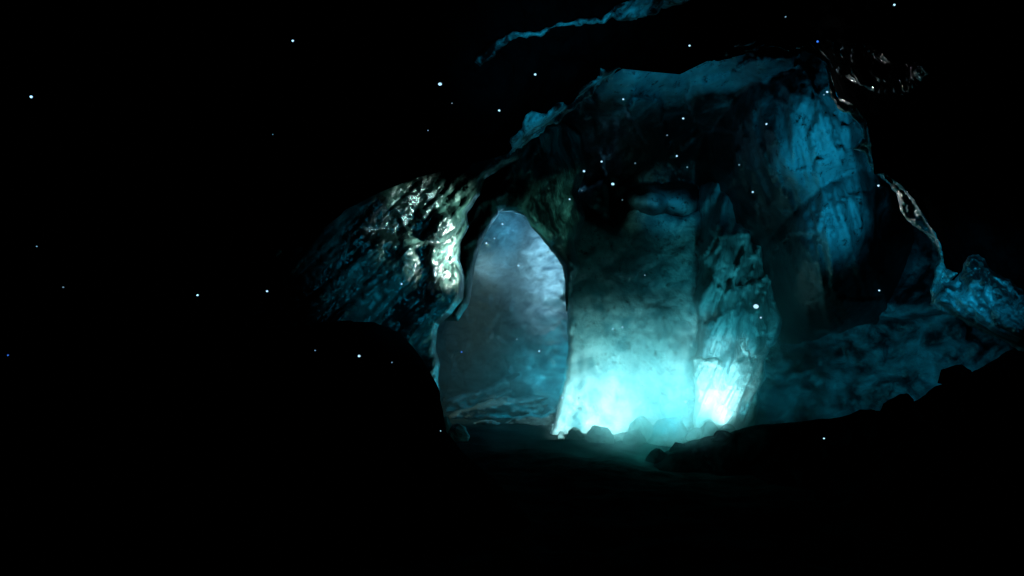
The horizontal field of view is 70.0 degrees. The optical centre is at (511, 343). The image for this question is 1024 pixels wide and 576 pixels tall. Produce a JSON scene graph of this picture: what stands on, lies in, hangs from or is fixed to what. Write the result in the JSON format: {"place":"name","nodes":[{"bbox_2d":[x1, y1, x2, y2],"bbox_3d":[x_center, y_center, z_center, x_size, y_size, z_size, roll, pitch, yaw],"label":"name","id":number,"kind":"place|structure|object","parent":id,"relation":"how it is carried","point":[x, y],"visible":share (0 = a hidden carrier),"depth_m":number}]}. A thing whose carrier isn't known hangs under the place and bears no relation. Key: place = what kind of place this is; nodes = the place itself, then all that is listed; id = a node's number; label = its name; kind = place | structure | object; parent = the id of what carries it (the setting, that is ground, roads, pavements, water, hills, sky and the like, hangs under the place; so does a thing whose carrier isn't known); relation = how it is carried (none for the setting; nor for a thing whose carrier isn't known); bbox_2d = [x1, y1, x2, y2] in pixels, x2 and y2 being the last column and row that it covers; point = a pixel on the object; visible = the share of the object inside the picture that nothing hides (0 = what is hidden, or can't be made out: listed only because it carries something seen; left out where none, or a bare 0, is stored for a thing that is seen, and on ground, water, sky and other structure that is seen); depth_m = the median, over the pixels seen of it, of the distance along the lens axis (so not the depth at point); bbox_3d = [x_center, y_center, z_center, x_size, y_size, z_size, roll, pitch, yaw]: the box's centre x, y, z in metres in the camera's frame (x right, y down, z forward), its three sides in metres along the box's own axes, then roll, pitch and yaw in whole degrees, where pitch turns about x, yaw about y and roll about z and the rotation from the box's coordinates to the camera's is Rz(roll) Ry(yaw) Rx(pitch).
{"place":"outdoors","nodes":[
{"label":"outdoors","id":0,"kind":"place"},
{"bbox_2d":[0,401,927,575],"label":"ground","id":1,"kind":"structure","parent":0,"point":[602,509],"depth_m":7.72},
{"bbox_2d":[436,321,454,400],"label":"passage wall","id":2,"kind":"structure","parent":1,"relation":"on","point":[445,367],"depth_m":25.00},
{"bbox_2d":[444,416,450,432],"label":"boulder","id":3,"kind":"object","parent":1,"relation":"on","point":[447,423],"visible":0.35,"depth_m":15.29},
{"bbox_2d":[448,423,469,441],"bbox_3d":[-1.150,1.879,15.362,0.524,0.434,0.441,0,0,0],"label":"boulder","id":4,"kind":"object","parent":1,"relation":"on","point":[457,432],"visible":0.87,"depth_m":15.21},
{"bbox_2d":[444,373,519,411],"bbox_3d":[0.204,2.002,21.541,4.536,2.377,2.319,0,0,0],"label":"ice mound","id":5,"kind":"object","parent":1,"relation":"on","point":[495,390],"visible":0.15,"depth_m":21.21},
{"bbox_2d":[449,394,547,419],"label":"snow bank","id":6,"kind":"structure","parent":1,"relation":"on","point":[503,407],"depth_m":20.02},
{"bbox_2d":[475,408,556,425],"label":"snow bank","id":7,"kind":"structure","parent":1,"relation":"on","point":[548,418],"depth_m":18.04},
{"bbox_2d":[442,177,609,414],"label":"passage ice","id":8,"kind":"structure","parent":1,"relation":"on","point":[523,303],"depth_m":21.27},
{"bbox_2d":[557,431,564,439],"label":"boulder","id":9,"kind":"object","parent":1,"relation":"on","point":[560,436],"visible":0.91,"depth_m":15.44},
{"bbox_2d":[566,427,584,439],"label":"boulder","id":10,"kind":"object","parent":1,"relation":"on","point":[574,433],"visible":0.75,"depth_m":15.26},
{"bbox_2d":[585,425,613,443],"bbox_3d":[1.744,1.850,14.867,0.549,0.401,0.483,0,0,-26],"label":"boulder","id":11,"kind":"object","parent":1,"relation":"on","point":[596,434],"visible":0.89,"depth_m":14.72},
{"bbox_2d":[550,210,700,434],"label":"ice wall","id":12,"kind":"structure","parent":1,"relation":"on","point":[651,346],"depth_m":16.66},
{"bbox_2d":[622,429,646,445],"bbox_3d":[2.462,1.886,14.740,0.483,0.357,0.387,0,0,0],"label":"boulder","id":13,"kind":"object","parent":1,"relation":"on","point":[634,437],"visible":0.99,"depth_m":14.63},
{"bbox_2d":[628,416,653,441],"bbox_3d":[2.689,1.807,15.099,0.738,0.642,0.529,0,0,0],"label":"boulder","id":14,"kind":"object","parent":1,"relation":"on","point":[643,425],"visible":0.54,"depth_m":14.94},
{"bbox_2d":[648,417,687,446],"bbox_3d":[3.224,1.825,14.963,0.945,0.646,0.736,0,0,0],"label":"boulder","id":15,"kind":"object","parent":1,"relation":"on","point":[669,432],"visible":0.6,"depth_m":14.71},
{"bbox_2d":[669,442,685,451],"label":"boulder","id":16,"kind":"object","parent":1,"relation":"on","point":[675,446],"visible":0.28,"depth_m":12.62},
{"bbox_2d":[719,423,734,432],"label":"boulder","id":17,"kind":"object","parent":1,"relation":"on","point":[729,428],"visible":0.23,"depth_m":14.54},
{"bbox_2d":[693,181,781,429],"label":"ice column","id":18,"kind":"structure","parent":1,"relation":"on","point":[737,336],"depth_m":15.87},
{"bbox_2d":[653,348,1023,575],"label":"rubble slope","id":19,"kind":"structure","parent":1,"relation":"on","point":[933,477],"depth_m":8.02},
{"bbox_2d":[645,448,666,463],"bbox_3d":[2.533,1.927,12.613,0.338,0.258,0.359,0,0,-40],"label":"boulder","id":20,"kind":"object","parent":19,"relation":"on","point":[655,455],"visible":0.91,"depth_m":12.51},
{"bbox_2d":[685,427,701,441],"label":"boulder","id":21,"kind":"object","parent":19,"relation":"on","point":[695,433],"visible":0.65,"depth_m":14.39},
{"bbox_2d":[700,421,718,437],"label":"boulder","id":22,"kind":"object","parent":19,"relation":"on","point":[709,428],"visible":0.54,"depth_m":14.42},
{"bbox_2d":[710,430,730,440],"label":"boulder","id":23,"kind":"object","parent":19,"relation":"on","point":[719,435],"visible":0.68,"depth_m":12.11},
{"bbox_2d":[850,409,879,418],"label":"boulder","id":24,"kind":"object","parent":19,"relation":"on","point":[857,414],"visible":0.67,"depth_m":9.83},
{"bbox_2d":[880,393,913,412],"bbox_3d":[4.972,0.765,9.422,0.363,0.259,0.366,0,0,39],"label":"boulder","id":25,"kind":"object","parent":19,"relation":"on","point":[897,402],"visible":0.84,"depth_m":9.30},
{"bbox_2d":[938,364,974,386],"bbox_3d":[5.223,0.371,8.575,0.420,0.263,0.332,0,0,-36],"label":"boulder","id":26,"kind":"object","parent":19,"relation":"on","point":[956,375],"visible":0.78,"depth_m":8.48},
{"bbox_2d":[755,225,1013,424],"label":"recess wall","id":27,"kind":"structure","parent":1,"relation":"on","point":[912,342],"depth_m":17.21},
{"bbox_3d":[-4.108,1.534,8.302,9.183,3.862,7.522,0,0,0],"label":"rock bank","id":28,"kind":"object","parent":1,"relation":"on","visible":0},
{"bbox_2d":[238,143,527,390],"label":"ice pillar","id":29,"kind":"structure","parent":28,"relation":"on","point":[346,265],"depth_m":10.65},
{"bbox_2d":[0,0,1023,546],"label":"cave wall","id":30,"kind":"structure","parent":0,"point":[158,182],"depth_m":7.56},
{"bbox_2d":[507,66,619,155],"bbox_3d":[0.697,-3.189,9.637,1.537,1.285,1.426,0,0,0],"label":"ice crust","id":31,"kind":"object","parent":30,"relation":"attached to","point":[534,124],"visible":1,"depth_m":9.44},
{"bbox_2d":[474,0,689,65],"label":"ice seam","id":32,"kind":"object","parent":30,"relation":"attached to","point":[630,10],"visible":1,"depth_m":8.01},
{"bbox_2d":[561,46,913,344],"bbox_3d":[6.412,-3.672,16.724,12.778,7.423,9.701,0,0,0],"label":"ice vault","id":33,"kind":"object","parent":30,"relation":"attached to","point":[820,216],"visible":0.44,"depth_m":14.25},
{"bbox_2d":[444,121,587,320],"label":"ice arch","id":34,"kind":"structure","parent":33,"relation":"attached to","point":[537,185],"depth_m":13.48},
{"bbox_2d":[708,37,933,94],"bbox_3d":[3.520,-3.358,8.508,1.915,1.875,3.904,0,0,0],"label":"roof glaze","id":35,"kind":"object","parent":30,"relation":"attached to","point":[871,65],"visible":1,"depth_m":8.02},
{"bbox_2d":[824,64,873,171],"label":"ice ridge","id":36,"kind":"structure","parent":30,"relation":"attached to","point":[864,144],"depth_m":9.36},
{"bbox_2d":[876,173,957,300],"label":"ice ridge","id":37,"kind":"structure","parent":30,"relation":"attached to","point":[911,211],"depth_m":8.32},
{"bbox_2d":[930,254,1023,351],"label":"ice shelf","id":38,"kind":"object","parent":30,"relation":"attached to","point":[978,293],"visible":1,"depth_m":6.95},
{"bbox_2d":[614,436,621,442],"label":"boulder","id":39,"kind":"object","parent":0,"point":[617,439],"visible":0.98,"depth_m":14.83}
]}

